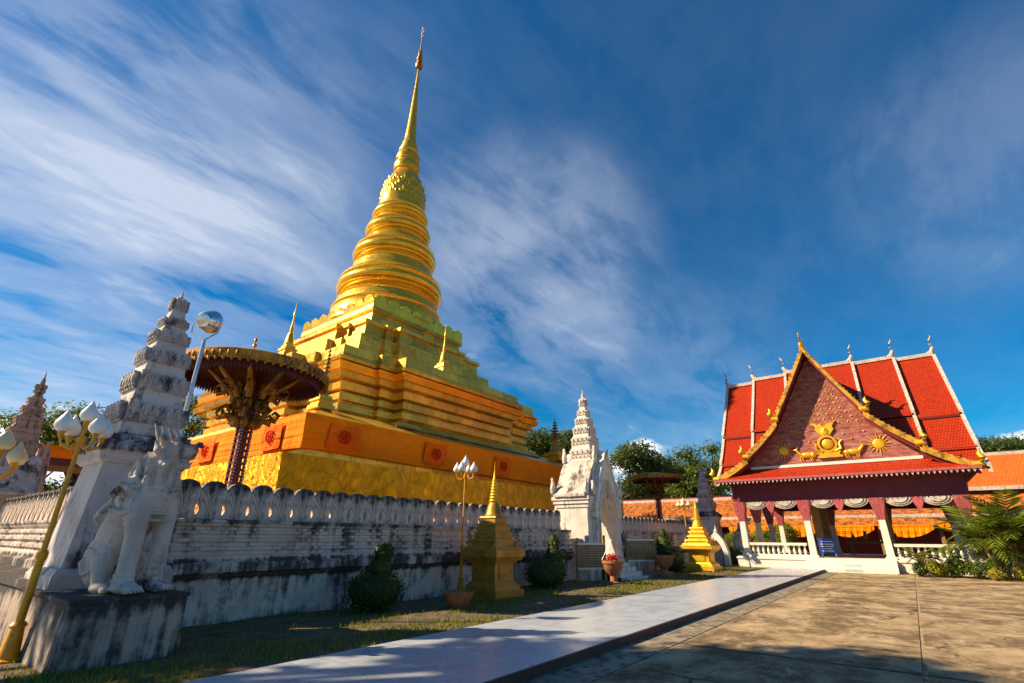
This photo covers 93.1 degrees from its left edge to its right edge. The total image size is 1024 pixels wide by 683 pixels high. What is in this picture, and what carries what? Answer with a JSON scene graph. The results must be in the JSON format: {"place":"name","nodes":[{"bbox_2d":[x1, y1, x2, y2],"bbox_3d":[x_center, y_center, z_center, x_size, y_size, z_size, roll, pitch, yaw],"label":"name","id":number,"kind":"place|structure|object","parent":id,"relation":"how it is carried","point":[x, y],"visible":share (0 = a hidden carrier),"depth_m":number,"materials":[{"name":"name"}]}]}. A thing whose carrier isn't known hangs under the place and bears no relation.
{"place":"outdoors","nodes":[
{"label":"outdoors","id":0,"kind":"place"},
{"bbox_2d":[0,565,769,682],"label":"lawn","id":1,"kind":"structure","parent":0,"point":[266,622],"depth_m":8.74,"materials":[{"name":"plant"}]},
{"bbox_2d":[0,400,113,663],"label":"lamp post","id":2,"kind":"object","parent":1,"relation":"on","point":[69,426],"visible":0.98,"depth_m":7.19,"materials":[{"name":"gold metal"}]},
{"bbox_2d":[3,587,190,674],"bbox_3d":[-6.069,4.097,7.036,2.673,0.895,1.400,-16,-27,34],"label":"pedestal","id":3,"kind":"object","parent":1,"relation":"on","point":[83,628],"visible":0.69,"depth_m":6.29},
{"bbox_2d":[24,291,196,590],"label":"corner spire","id":4,"kind":"structure","parent":3,"relation":"on","point":[154,386],"depth_m":8.47,"materials":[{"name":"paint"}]},
{"bbox_2d":[78,424,203,594],"bbox_3d":[-5.584,2.451,7.344,1.328,2.402,0.951,-6,-23,16],"label":"lion statue","id":5,"kind":"object","parent":3,"relation":"on","point":[141,504],"visible":1,"depth_m":7.03,"materials":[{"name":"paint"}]},
{"bbox_2d":[340,542,411,613],"bbox_3d":[-3.103,5.428,11.134,1.526,1.535,1.592,-3,-22,8],"label":"topiary bush","id":6,"kind":"object","parent":1,"relation":"on","point":[378,586],"visible":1,"depth_m":10.80,"materials":[{"name":"green plant"}]},
{"bbox_2d":[444,590,473,608],"bbox_3d":[-1.250,6.047,11.358,0.721,0.360,0.721,-16,-27,34],"label":"flower pot","id":7,"kind":"object","parent":1,"relation":"on","point":[455,599],"visible":0.94,"depth_m":11.14,"materials":[{"name":"ceramic"}]},
{"bbox_2d":[453,456,477,589],"bbox_3d":[-1.502,5.560,14.934,0.650,4.060,0.645,11,-24,-25],"label":"lamp post","id":8,"kind":"object","parent":1,"relation":"on","point":[466,467],"visible":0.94,"depth_m":15.22,"materials":[{"name":"metal"}]},
{"bbox_2d":[460,465,524,600],"bbox_3d":[-0.535,5.432,14.148,1.310,3.800,1.310,-16,-27,34],"label":"golden shrine","id":9,"kind":"object","parent":1,"relation":"on","point":[492,552],"visible":1,"depth_m":13.53,"materials":[{"name":"gold metal"}]},
{"bbox_2d":[522,532,570,588],"bbox_3d":[1.155,7.485,16.543,1.464,1.890,1.936,-16,-27,34],"label":"topiary bush","id":10,"kind":"object","parent":1,"relation":"on","point":[547,571],"visible":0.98,"depth_m":16.11,"materials":[{"name":"green plant"}]},
{"bbox_2d":[575,535,607,582],"bbox_3d":[3.037,8.349,18.610,1.240,1.700,0.095,7,-23,-16],"label":"notice board","id":11,"kind":"object","parent":1,"relation":"on","point":[594,552],"visible":0.84,"depth_m":18.61,"materials":[{"name":"grey wood"}]},
{"bbox_2d":[550,388,648,580],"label":"temple gate","id":12,"kind":"structure","parent":1,"relation":"on","point":[586,493],"depth_m":21.24,"materials":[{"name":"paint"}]},
{"bbox_2d":[602,540,622,584],"bbox_3d":[3.688,8.066,17.783,0.778,1.494,0.778,-16,-27,34],"label":"flower pot","id":13,"kind":"object","parent":1,"relation":"on","point":[612,564],"visible":1,"depth_m":17.49,"materials":[{"name":"ceramic"}]},
{"bbox_2d":[624,533,657,572],"bbox_3d":[5.837,9.640,21.957,1.440,1.850,0.095,5,-22,-12],"label":"notice board","id":14,"kind":"object","parent":1,"relation":"on","point":[641,547],"visible":0.86,"depth_m":22.00,"materials":[{"name":"grey wood"}]},
{"bbox_2d":[642,571,673,577],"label":"stone slab","id":15,"kind":"structure","parent":1,"relation":"on","point":[649,574],"depth_m":21.47,"materials":[{"name":"stone"}]},
{"bbox_2d":[653,555,673,576],"bbox_3d":[6.689,9.857,21.304,0.907,0.850,0.907,-16,-27,34],"label":"flower pot","id":16,"kind":"object","parent":1,"relation":"on","point":[664,563],"visible":0.95,"depth_m":21.09,"materials":[{"name":"ceramic"}]},
{"bbox_2d":[655,529,686,572],"bbox_3d":[8.023,10.632,24.646,1.548,2.330,1.986,-16,-27,34],"label":"topiary bush","id":17,"kind":"object","parent":1,"relation":"on","point":[664,544],"visible":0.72,"depth_m":24.34,"materials":[{"name":"green plant"}]},
{"bbox_2d":[676,498,690,559],"bbox_3d":[10.546,11.494,29.279,0.747,3.960,0.749,8,-23,-18],"label":"lamp post","id":18,"kind":"object","parent":1,"relation":"on","point":[683,504],"visible":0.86,"depth_m":29.64,"materials":[{"name":"yellow paint"}]},
{"bbox_2d":[680,502,722,571],"bbox_3d":[10.118,10.521,26.225,1.622,3.550,1.622,-16,-27,34],"label":"golden shrine","id":19,"kind":"object","parent":1,"relation":"on","point":[700,546],"visible":0.99,"depth_m":25.57,"materials":[{"name":"gold metal"}]},
{"bbox_2d":[693,466,724,564],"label":"corner spire","id":20,"kind":"structure","parent":1,"relation":"on","point":[709,515],"depth_m":33.43,"materials":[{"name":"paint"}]},
{"bbox_2d":[731,548,755,565],"bbox_3d":[14.601,13.611,30.355,2.003,1.249,1.799,-16,-27,34],"label":"topiary bush","id":21,"kind":"object","parent":1,"relation":"on","point":[734,558],"visible":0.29,"depth_m":30.21,"materials":[{"name":"green plant"}]},
{"bbox_2d":[183,567,823,682],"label":"walkway","id":22,"kind":"structure","parent":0,"point":[482,653],"depth_m":7.32,"materials":[{"name":"grey tile"}]},
{"bbox_2d":[0,0,1023,494],"label":"sky","id":23,"kind":"structure","parent":0,"point":[634,205],"materials":[{"name":"blue"}]},
{"bbox_2d":[711,527,731,565],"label":"arch","id":24,"kind":"structure","parent":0,"point":[718,537],"depth_m":30.02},
{"bbox_2d":[733,516,756,552],"bbox_3d":[15.374,12.777,32.385,1.370,2.476,0.981,-16,-27,34],"label":"lion statue","id":25,"kind":"object","parent":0,"point":[737,542],"visible":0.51,"depth_m":32.16,"materials":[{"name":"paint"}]},
{"bbox_2d":[591,572,1023,682],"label":"pavement","id":26,"kind":"structure","parent":0,"point":[815,628],"depth_m":8.42,"materials":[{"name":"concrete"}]},
{"bbox_2d":[37,567,996,682],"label":"fallen leaves","id":27,"kind":"object","parent":26,"relation":"on","point":[583,598],"visible":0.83,"depth_m":9.30,"materials":[{"name":"brown plant"}]},
{"bbox_2d":[709,333,1020,577],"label":"red roofed hall","id":28,"kind":"structure","parent":26,"relation":"on","point":[807,436],"depth_m":28.73,"materials":[{"name":"red tile"}]},
{"bbox_2d":[817,538,837,557],"bbox_3d":[17.964,11.743,27.580,0.840,1.020,0.108,-16,-27,34],"label":"blue sign","id":29,"kind":"object","parent":28,"relation":"on","point":[827,545],"visible":0.99,"depth_m":27.58,"materials":[{"name":"metal"}]},
{"bbox_2d":[847,542,909,554],"bbox_3d":[24.816,14.006,32.794,3.400,0.820,1.000,-16,-27,34],"label":"altar table","id":30,"kind":"object","parent":28,"relation":"on","point":[852,548],"visible":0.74,"depth_m":32.91,"materials":[{"name":"brown wood"}]},
{"bbox_2d":[863,531,868,541],"bbox_3d":[24.344,13.434,33.418,0.260,0.699,0.260,-16,-27,34],"label":"vase","id":31,"kind":"object","parent":30,"relation":"on","point":[865,536],"visible":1,"depth_m":33.34,"materials":[{"name":"gold metal"}]},
{"bbox_2d":[911,562,928,576],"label":"shrub","id":32,"kind":"object","parent":26,"relation":"on","point":[918,569],"visible":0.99,"depth_m":23.04,"materials":[{"name":"green plant"}]},
{"bbox_2d":[896,547,945,576],"bbox_3d":[19.882,10.704,23.465,1.928,1.395,2.247,-16,-27,34],"label":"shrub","id":33,"kind":"object","parent":26,"relation":"on","point":[920,557],"visible":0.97,"depth_m":23.21,"materials":[{"name":"green plant"}]},
{"bbox_2d":[924,558,954,576],"bbox_3d":[20.126,10.727,22.944,1.187,0.876,1.024,-16,-27,34],"label":"shrub","id":34,"kind":"object","parent":26,"relation":"on","point":[940,569],"visible":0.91,"depth_m":22.79,"materials":[{"name":"yellow plant"}]},
{"bbox_2d":[944,554,967,577],"bbox_3d":[20.730,10.538,22.638,0.885,1.134,0.761,-16,-27,34],"label":"shrub","id":35,"kind":"object","parent":26,"relation":"on","point":[953,572],"visible":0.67,"depth_m":22.53,"materials":[{"name":"green plant"}]},
{"bbox_2d":[927,490,1023,580],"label":"palm clump","id":36,"kind":"object","parent":26,"relation":"on","point":[984,533],"visible":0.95,"depth_m":21.46,"materials":[{"name":"green plant"}]},
{"bbox_2d":[949,551,1013,579],"bbox_3d":[21.101,10.126,21.840,2.177,1.243,1.185,-20,-30,41],"label":"shrub","id":37,"kind":"object","parent":26,"relation":"on","point":[979,571],"visible":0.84,"depth_m":21.73,"materials":[{"name":"green plant"}]},
{"bbox_2d":[987,567,1005,580],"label":"shrub","id":38,"kind":"object","parent":26,"relation":"on","point":[996,574],"visible":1,"depth_m":20.75,"materials":[{"name":"yellow plant"}]},
{"bbox_2d":[985,503,1023,567],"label":"palm clump","id":39,"kind":"object","parent":26,"relation":"on","point":[1020,537],"visible":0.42,"depth_m":21.47,"materials":[{"name":"green plant"}]},
{"bbox_2d":[1013,562,1023,579],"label":"shrub","id":40,"kind":"object","parent":26,"relation":"on","point":[1020,571],"visible":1,"depth_m":20.62,"materials":[{"name":"yellow plant"}]},
{"bbox_2d":[878,529,882,541],"bbox_3d":[25.059,13.188,32.929,0.260,0.799,0.260,-16,-27,34],"label":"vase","id":41,"kind":"object","parent":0,"point":[880,536],"visible":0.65,"depth_m":32.86,"materials":[{"name":"gold metal"}]},
{"bbox_2d":[898,573,1022,578],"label":"planting bed","id":42,"kind":"object","parent":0,"point":[945,576],"visible":0.2,"depth_m":23.11,"materials":[{"name":"white concrete"}]},
{"label":"ground","id":43,"kind":"structure","parent":0,"visible":0},
{"bbox_2d":[0,429,27,478],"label":"lamp post","id":44,"kind":"object","parent":43,"relation":"on","point":[16,457],"visible":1,"depth_m":7.82,"materials":[{"name":"white glass"}]},
{"bbox_2d":[0,372,50,509],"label":"temple gate","id":45,"kind":"structure","parent":43,"relation":"on","point":[28,477],"depth_m":17.09,"materials":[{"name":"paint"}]},
{"bbox_2d":[0,486,73,643],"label":"boundary wall","id":46,"kind":"structure","parent":43,"relation":"on","point":[25,520],"depth_m":11.66,"materials":[{"name":"white paint"}]},
{"bbox_2d":[0,407,76,486],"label":"tree","id":47,"kind":"object","parent":43,"relation":"on","point":[9,420],"visible":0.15,"depth_m":31.04,"materials":[{"name":"green plant"}]},
{"bbox_2d":[35,444,82,473],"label":"orange pavilion","id":48,"kind":"structure","parent":43,"relation":"on","point":[60,458],"depth_m":20.42,"materials":[{"name":"fabric"}]},
{"bbox_2d":[39,400,105,491],"bbox_3d":[-27.596,9.000,31.652,8.159,10.286,8.012,13,-25,-29],"label":"tree","id":49,"kind":"object","parent":43,"relation":"on","point":[50,486],"visible":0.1,"depth_m":30.73,"materials":[{"name":"green plant"}]},
{"bbox_2d":[182,394,206,438],"bbox_3d":[-23.731,9.401,34.992,8.719,12.290,9.602,-16,-27,34],"label":"tree","id":50,"kind":"object","parent":43,"relation":"on","point":[192,427],"visible":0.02,"depth_m":34.62,"materials":[{"name":"green plant"}]},
{"bbox_2d":[179,310,222,435],"bbox_3d":[-7.254,2.298,10.401,0.653,6.637,0.440,0,-22,1],"label":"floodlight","id":51,"kind":"object","parent":43,"relation":"on","point":[210,321],"visible":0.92,"depth_m":11.33,"materials":[{"name":"metal"}]},
{"bbox_2d":[184,346,329,510],"bbox_3d":[-7.406,3.518,12.986,3.998,6.310,4.007,-16,-27,34],"label":"ceremonial umbrella","id":52,"kind":"object","parent":43,"relation":"on","point":[253,383],"visible":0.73,"depth_m":13.32,"materials":[{"name":"red paint"}]},
{"bbox_2d":[167,479,573,626],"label":"boundary wall","id":53,"kind":"structure","parent":43,"relation":"on","point":[234,560],"depth_m":11.22,"materials":[{"name":"white paint"}]},
{"bbox_2d":[189,26,562,488],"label":"golden chedi","id":54,"kind":"structure","parent":43,"relation":"on","point":[380,329],"depth_m":32.61,"materials":[{"name":"gold metal"}]},
{"bbox_2d":[221,332,257,421],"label":"gilt spire","id":55,"kind":"structure","parent":54,"relation":"on","point":[254,346],"depth_m":26.26,"materials":[{"name":"gold metal"}]},
{"bbox_2d":[278,304,297,354],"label":"gilt spire","id":56,"kind":"structure","parent":54,"relation":"on","point":[287,346],"depth_m":27.65,"materials":[{"name":"gold metal"}]},
{"bbox_2d":[306,345,334,410],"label":"gilt spire","id":57,"kind":"structure","parent":54,"relation":"on","point":[325,401],"depth_m":21.93,"materials":[{"name":"gold metal"}]},
{"bbox_2d":[190,412,562,486],"bbox_3d":[-10.446,9.741,34.599,23.981,1.476,23.972,-16,-27,34],"label":"orange cloth","id":58,"kind":"object","parent":54,"relation":"attached to","point":[309,430],"visible":0.29,"depth_m":22.66,"materials":[{"name":"orange fabric"}]},
{"bbox_2d":[197,439,215,462],"bbox_3d":[-14.993,5.383,23.712,1.620,1.050,0.183,-16,-27,34],"label":"wheel flag","id":59,"kind":"object","parent":58,"relation":"attached to","point":[205,453],"visible":0.96,"depth_m":23.63,"materials":[{"name":"fabric"}]},
{"bbox_2d":[260,423,283,450],"bbox_3d":[-10.065,4.003,20.212,1.620,1.050,0.183,-16,-27,34],"label":"wheel flag","id":60,"kind":"object","parent":58,"relation":"attached to","point":[271,438],"visible":1,"depth_m":20.15,"materials":[{"name":"fabric"}]},
{"bbox_2d":[325,423,361,451],"bbox_3d":[-6.999,4.055,20.288,0.185,1.050,1.620,-16,-27,34],"label":"wheel flag","id":61,"kind":"object","parent":58,"relation":"attached to","point":[342,438],"visible":1,"depth_m":20.23,"materials":[{"name":"fabric"}]},
{"bbox_2d":[422,442,447,465],"bbox_3d":[-3.784,5.653,24.187,0.185,1.050,1.620,-16,-27,34],"label":"wheel flag","id":62,"kind":"object","parent":58,"relation":"attached to","point":[435,455],"visible":1,"depth_m":24.12,"materials":[{"name":"fabric"}]},
{"bbox_2d":[493,456,510,476],"bbox_3d":[-0.508,7.281,28.159,0.185,1.050,1.620,-16,-27,34],"label":"wheel flag","id":63,"kind":"object","parent":58,"relation":"attached to","point":[502,467],"visible":0.97,"depth_m":28.11,"materials":[{"name":"fabric"}]},
{"bbox_2d":[435,329,451,373],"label":"gilt spire","id":64,"kind":"structure","parent":54,"relation":"on","point":[443,364],"depth_m":30.20,"materials":[{"name":"gold metal"}]},
{"bbox_2d":[540,418,566,462],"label":"gilt spire","id":65,"kind":"structure","parent":54,"relation":"on","point":[555,454],"depth_m":36.86,"materials":[{"name":"gold metal"}]},
{"bbox_2d":[180,452,623,515],"bbox_3d":[-10.467,12.838,33.351,26.968,4.355,26.937,-16,-27,34],"label":"gold fence","id":66,"kind":"object","parent":43,"relation":"on","point":[294,472],"visible":0.06,"depth_m":19.53,"materials":[{"name":"metal"}]},
{"bbox_2d":[522,426,572,456],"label":"tree","id":67,"kind":"object","parent":43,"relation":"on","point":[533,445],"visible":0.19,"depth_m":47.40,"materials":[{"name":"green plant"}]},
{"bbox_2d":[528,429,572,453],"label":"tree","id":68,"kind":"object","parent":43,"relation":"on","point":[558,435],"visible":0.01,"depth_m":51.25,"materials":[{"name":"green plant"}]},
{"bbox_2d":[609,438,687,499],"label":"tree","id":69,"kind":"object","parent":43,"relation":"on","point":[627,457],"visible":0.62,"depth_m":70.60,"materials":[{"name":"green plant"}]},
{"bbox_2d":[483,569,824,682],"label":"kerb","id":70,"kind":"structure","parent":43,"relation":"on","point":[532,672],"depth_m":7.64,"materials":[{"name":"grey concrete"}]},
{"bbox_2d":[629,472,683,518],"bbox_3d":[11.012,13.009,36.159,3.998,6.310,4.007,-16,-27,34],"label":"ceremonial umbrella","id":71,"kind":"object","parent":43,"relation":"on","point":[656,482],"visible":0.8,"depth_m":36.39,"materials":[{"name":"gold metal"}]},
{"bbox_2d":[621,516,692,571],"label":"boundary wall","id":72,"kind":"structure","parent":43,"relation":"on","point":[637,528],"depth_m":26.25,"materials":[{"name":"white paint"}]},
{"bbox_2d":[626,469,697,499],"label":"tree","id":73,"kind":"object","parent":43,"relation":"on","point":[677,490],"visible":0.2,"depth_m":67.25,"materials":[{"name":"green plant"}]},
{"bbox_2d":[636,455,693,496],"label":"tree","id":74,"kind":"object","parent":43,"relation":"on","point":[670,463],"visible":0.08,"depth_m":75.11,"materials":[{"name":"green plant"}]},
{"bbox_2d":[523,572,838,682],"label":"gutter strip","id":75,"kind":"object","parent":43,"relation":"on","point":[592,669],"visible":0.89,"depth_m":7.97,"materials":[{"name":"concrete"}]},
{"bbox_2d":[665,439,731,495],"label":"tree","id":76,"kind":"object","parent":43,"relation":"on","point":[692,469],"visible":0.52,"depth_m":68.18,"materials":[{"name":"green plant"}]},
{"bbox_2d":[700,446,731,495],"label":"tree","id":77,"kind":"object","parent":43,"relation":"on","point":[715,465],"visible":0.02,"depth_m":69.55,"materials":[{"name":"green plant"}]},
{"bbox_2d":[724,532,756,552],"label":"tree","id":78,"kind":"object","parent":43,"relation":"on","point":[728,540],"visible":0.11,"depth_m":44.52,"materials":[{"name":"green plant"}]},
{"bbox_2d":[750,522,803,552],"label":"tree","id":79,"kind":"object","parent":43,"relation":"on","point":[790,533],"visible":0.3,"depth_m":41.49,"materials":[{"name":"green plant"}]},
{"bbox_2d":[623,450,1023,564],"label":"cloister","id":80,"kind":"structure","parent":43,"relation":"on","point":[1007,473],"depth_m":42.28,"materials":[{"name":"orange tile"}]},
{"bbox_2d":[728,525,768,534],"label":"orange bunting","id":81,"kind":"object","parent":80,"relation":"hanging from","point":[751,528],"visible":0.38,"depth_m":46.28,"materials":[{"name":"fabric"}]},
{"bbox_2d":[776,525,814,536],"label":"orange bunting","id":82,"kind":"object","parent":80,"relation":"hanging from","point":[802,529],"visible":0.23,"depth_m":43.84,"materials":[{"name":"fabric"}]},
{"bbox_2d":[835,524,873,536],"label":"orange bunting","id":83,"kind":"object","parent":80,"relation":"hanging from","point":[849,530],"visible":0.73,"depth_m":41.66,"materials":[{"name":"fabric"}]},
{"bbox_2d":[878,524,933,537],"bbox_3d":[32.193,15.450,39.604,3.600,1.040,0.140,-16,-27,34],"label":"orange bunting","id":84,"kind":"object","parent":80,"relation":"hanging from","point":[909,530],"visible":0.73,"depth_m":39.40,"materials":[{"name":"fabric"}]},
{"bbox_2d":[937,521,980,528],"bbox_3d":[35.335,14.339,37.468,3.700,1.040,0.140,-16,-27,34],"label":"orange bunting","id":85,"kind":"object","parent":80,"relation":"hanging from","point":[945,525],"visible":0.1,"depth_m":38.31,"materials":[{"name":"fabric"}]},
{"bbox_2d":[976,434,1023,451],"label":"tree","id":86,"kind":"object","parent":43,"relation":"on","point":[996,445],"visible":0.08,"depth_m":54.59,"materials":[{"name":"green plant"}]},
{"bbox_2d":[980,432,1023,452],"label":"tree","id":87,"kind":"object","parent":43,"relation":"on","point":[1008,447],"visible":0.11,"depth_m":54.30,"materials":[{"name":"green plant"}]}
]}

